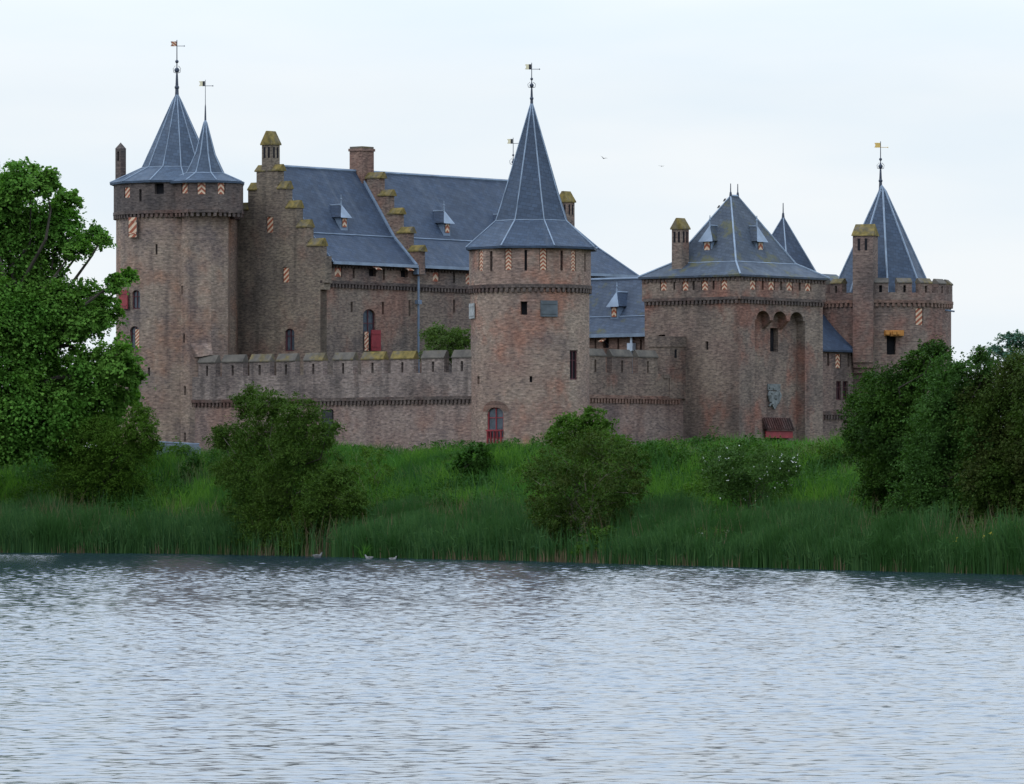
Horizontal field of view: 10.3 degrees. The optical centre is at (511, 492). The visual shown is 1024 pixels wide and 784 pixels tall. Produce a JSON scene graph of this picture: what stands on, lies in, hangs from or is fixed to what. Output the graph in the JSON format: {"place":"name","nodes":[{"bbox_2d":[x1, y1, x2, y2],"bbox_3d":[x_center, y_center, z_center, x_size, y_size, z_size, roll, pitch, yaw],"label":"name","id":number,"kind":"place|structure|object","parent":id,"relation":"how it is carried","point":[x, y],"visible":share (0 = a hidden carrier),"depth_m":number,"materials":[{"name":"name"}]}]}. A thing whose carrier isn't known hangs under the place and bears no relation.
{"place":"outdoors","nodes":[
{"label":"outdoors","id":0,"kind":"place"},
{"bbox_2d":[0,433,1013,562],"bbox_3d":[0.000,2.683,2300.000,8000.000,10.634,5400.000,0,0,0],"label":"ground","id":1,"kind":"structure","parent":0,"point":[185,479],"depth_m":394.50,"materials":[{"name":"green plant"}]},
{"bbox_2d":[0,156,155,481],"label":"leafy tree","id":2,"kind":"object","parent":1,"relation":"on","point":[44,318],"visible":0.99,"depth_m":392.43,"materials":[{"name":"green plant"}]},
{"bbox_2d":[40,399,166,507],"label":"hawthorn bush","id":3,"kind":"object","parent":1,"relation":"on","point":[103,456],"visible":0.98,"depth_m":390.71,"materials":[{"name":"green plant"}]},
{"bbox_2d":[110,40,244,442],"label":"round tower","id":4,"kind":"structure","parent":1,"relation":"on","point":[178,213],"depth_m":417.47,"materials":[{"name":"brick"}]},
{"bbox_2d":[131,326,138,348],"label":"window","id":5,"kind":"structure","parent":4,"relation":"in","point":[135,331],"depth_m":418.66,"materials":[{"name":"orange glass"}]},
{"bbox_2d":[133,290,139,308],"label":"window","id":6,"kind":"structure","parent":4,"relation":"in","point":[136,295],"depth_m":418.66,"materials":[{"name":"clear glass"}]},
{"bbox_2d":[157,441,200,457],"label":"tarpaulin shelter","id":7,"kind":"object","parent":1,"relation":"on","point":[195,445],"visible":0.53,"depth_m":403.84,"materials":[{"name":"grey fabric"}]},
{"bbox_2d":[202,381,376,554],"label":"hawthorn bush","id":8,"kind":"object","parent":1,"relation":"on","point":[327,491],"visible":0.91,"depth_m":364.98,"materials":[{"name":"green plant"}]},
{"bbox_2d":[191,350,471,452],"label":"curtain wall","id":9,"kind":"structure","parent":1,"relation":"on","point":[404,403],"depth_m":405.92,"materials":[{"name":"brick"}]},
{"bbox_2d":[322,410,332,436],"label":"door","id":10,"kind":"structure","parent":9,"relation":"in","point":[330,415],"depth_m":408.07,"materials":[{"name":"black paint"}]},
{"bbox_2d":[347,541,371,557],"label":"sword leaf plant","id":11,"kind":"object","parent":1,"relation":"on","point":[365,551],"visible":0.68,"depth_m":350.35,"materials":[{"name":"green plant"}]},
{"bbox_2d":[348,444,397,491],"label":"hawthorn bush","id":12,"kind":"object","parent":1,"relation":"on","point":[375,481],"visible":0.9,"depth_m":380.17,"materials":[{"name":"green plant"}]},
{"bbox_2d":[5,438,864,482],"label":"feather grass","id":13,"kind":"structure","parent":1,"relation":"on","point":[449,460],"depth_m":390.51,"materials":[{"name":"green plant"}]},
{"bbox_2d":[238,131,638,375],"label":"great hall","id":14,"kind":"structure","parent":1,"relation":"on","point":[360,256],"depth_m":421.90,"materials":[{"name":"brick"}]},
{"bbox_2d":[286,329,293,350],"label":"window","id":15,"kind":"structure","parent":14,"relation":"in","point":[290,333],"depth_m":418.97,"materials":[{"name":"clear glass"}]},
{"bbox_2d":[363,309,373,350],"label":"window","id":16,"kind":"structure","parent":14,"relation":"in","point":[368,317],"depth_m":421.18,"materials":[{"name":"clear glass"}]},
{"bbox_2d":[10,441,867,517],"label":"meadow herbs","id":17,"kind":"object","parent":1,"relation":"on","point":[422,466],"visible":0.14,"depth_m":384.03,"materials":[{"name":"green plant"}]},
{"bbox_2d":[418,320,470,365],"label":"court tree","id":18,"kind":"object","parent":1,"relation":"on","point":[437,335],"visible":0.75,"depth_m":410.66,"materials":[{"name":"green plant"}]},
{"bbox_2d":[0,426,910,522],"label":"undergrowth","id":19,"kind":"object","parent":1,"relation":"on","point":[695,440],"visible":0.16,"depth_m":363.44,"materials":[{"name":"green plant"}]},
{"bbox_2d":[1,426,910,521],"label":"bramble","id":20,"kind":"object","parent":1,"relation":"on","point":[715,445],"visible":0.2,"depth_m":350.67,"materials":[{"name":"green plant"}]},
{"bbox_2d":[436,441,494,478],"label":"dark bush","id":21,"kind":"object","parent":1,"relation":"on","point":[478,451],"visible":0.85,"depth_m":375.60,"materials":[{"name":"green plant"}]},
{"bbox_2d":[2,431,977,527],"bbox_3d":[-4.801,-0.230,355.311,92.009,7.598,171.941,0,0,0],"label":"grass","id":22,"kind":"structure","parent":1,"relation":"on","point":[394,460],"depth_m":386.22,"materials":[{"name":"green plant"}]},
{"bbox_2d":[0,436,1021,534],"bbox_3d":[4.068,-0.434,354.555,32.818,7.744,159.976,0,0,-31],"label":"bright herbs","id":23,"kind":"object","parent":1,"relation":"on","point":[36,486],"visible":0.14,"depth_m":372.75,"materials":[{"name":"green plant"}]},
{"bbox_2d":[0,451,1023,574],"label":"reeds","id":24,"kind":"object","parent":1,"relation":"on","point":[997,564],"visible":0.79,"depth_m":330.50,"materials":[{"name":"green plant"}]},
{"bbox_2d":[0,486,1023,555],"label":"dry reed plumes","id":25,"kind":"object","parent":1,"relation":"on","point":[512,516],"visible":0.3,"depth_m":353.34,"materials":[{"name":"plant"}]},
{"bbox_2d":[1,542,1022,574],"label":"dry reeds","id":26,"kind":"object","parent":1,"relation":"on","point":[479,557],"visible":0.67,"depth_m":331.22,"materials":[{"name":"plant"}]},
{"bbox_2d":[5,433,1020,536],"bbox_3d":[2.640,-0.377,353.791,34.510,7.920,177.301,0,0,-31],"label":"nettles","id":27,"kind":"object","parent":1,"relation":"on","point":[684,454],"visible":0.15,"depth_m":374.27,"materials":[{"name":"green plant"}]},
{"bbox_2d":[466,63,596,448],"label":"round tower","id":28,"kind":"structure","parent":1,"relation":"on","point":[530,248],"depth_m":396.66,"materials":[{"name":"brick"}]},
{"bbox_2d":[488,407,502,438],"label":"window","id":29,"kind":"structure","parent":28,"relation":"in","point":[495,416],"depth_m":396.87,"materials":[{"name":"grey glass"}]},
{"bbox_2d":[570,350,575,379],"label":"window","id":30,"kind":"structure","parent":28,"relation":"in","point":[572,352],"depth_m":397.30,"materials":[{"name":"glass"}]},
{"bbox_2d":[512,425,654,550],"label":"elder bush","id":31,"kind":"object","parent":1,"relation":"on","point":[610,500],"visible":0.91,"depth_m":332.23,"materials":[{"name":"green plant"}]},
{"bbox_2d":[540,405,638,511],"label":"elder bush","id":32,"kind":"object","parent":1,"relation":"on","point":[576,423],"visible":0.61,"depth_m":347.00,"materials":[{"name":"green plant"}]},
{"bbox_2d":[589,277,644,372],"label":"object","id":33,"kind":"structure","parent":1,"relation":"on","point":[616,313],"depth_m":429.73,"materials":[{"name":"grey brick"}]},
{"bbox_2d":[589,336,685,445],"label":"curtain wall","id":34,"kind":"structure","parent":1,"relation":"on","point":[643,401],"depth_m":409.67,"materials":[{"name":"brick"}]},
{"bbox_2d":[694,524,725,545],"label":"rose bush","id":35,"kind":"object","parent":1,"relation":"on","point":[714,531],"visible":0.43,"depth_m":312.50,"materials":[{"name":"green plant"}]},
{"bbox_2d":[638,183,829,442],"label":"gate tower","id":36,"kind":"structure","parent":1,"relation":"on","point":[733,292],"depth_m":413.67,"materials":[{"name":"brick"}]},
{"bbox_2d":[694,430,808,509],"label":"rose bush","id":37,"kind":"object","parent":1,"relation":"on","point":[728,470],"visible":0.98,"depth_m":329.51,"materials":[{"name":"green plant"}]},
{"bbox_2d":[772,203,816,271],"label":"stair tower","id":38,"kind":"structure","parent":1,"relation":"on","point":[783,234],"depth_m":429.16,"materials":[{"name":"stone"}]},
{"bbox_2d":[823,274,838,280],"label":"range","id":39,"kind":"structure","parent":1,"relation":"on","point":[833,276],"depth_m":439.16,"materials":[{"name":"brick"}]},
{"bbox_2d":[823,314,854,441],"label":"side building","id":40,"kind":"structure","parent":1,"relation":"on","point":[837,359],"depth_m":425.97,"materials":[{"name":"brick"}]},
{"bbox_2d":[836,381,839,399],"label":"window","id":41,"kind":"structure","parent":40,"relation":"in","point":[837,382],"depth_m":426.30,"materials":[{"name":"glass"}]},
{"bbox_2d":[843,381,845,399],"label":"window","id":42,"kind":"structure","parent":40,"relation":"in","point":[844,382],"depth_m":427.03,"materials":[{"name":"black glass"}]},
{"bbox_2d":[823,141,954,395],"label":"round tower","id":43,"kind":"structure","parent":1,"relation":"on","point":[887,300],"depth_m":427.45,"materials":[{"name":"brick"}]},
{"bbox_2d":[835,335,954,515],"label":"hedge tree","id":44,"kind":"object","parent":1,"relation":"on","point":[875,430],"visible":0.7,"depth_m":313.18,"materials":[{"name":"green plant"}]},
{"bbox_2d":[875,344,1005,524],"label":"hedge tree","id":45,"kind":"object","parent":1,"relation":"on","point":[936,456],"visible":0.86,"depth_m":301.31,"materials":[{"name":"green plant"}]},
{"bbox_2d":[935,345,1023,527],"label":"hedge tree","id":46,"kind":"object","parent":1,"relation":"on","point":[998,406],"visible":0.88,"depth_m":297.07,"materials":[{"name":"green plant"}]},
{"bbox_2d":[979,329,1023,366],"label":"tree","id":47,"kind":"object","parent":1,"relation":"on","point":[1016,339],"visible":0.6,"depth_m":519.20,"materials":[{"name":"green plant"}]},
{"bbox_2d":[0,553,1023,783],"bbox_3d":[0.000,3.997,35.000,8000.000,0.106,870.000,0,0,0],"label":"water","id":48,"kind":"structure","parent":0,"point":[134,668],"depth_m":126.28,"materials":[{"name":"grey liquid"}]},
{"bbox_2d":[312,552,323,557],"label":"water bird","id":49,"kind":"object","parent":48,"relation":"on","point":[317,555],"visible":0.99,"depth_m":350.28},
{"bbox_2d":[0,0,1023,447],"label":"sky","id":50,"kind":"structure","parent":0,"point":[788,102],"materials":[{"name":"white"}]}
]}

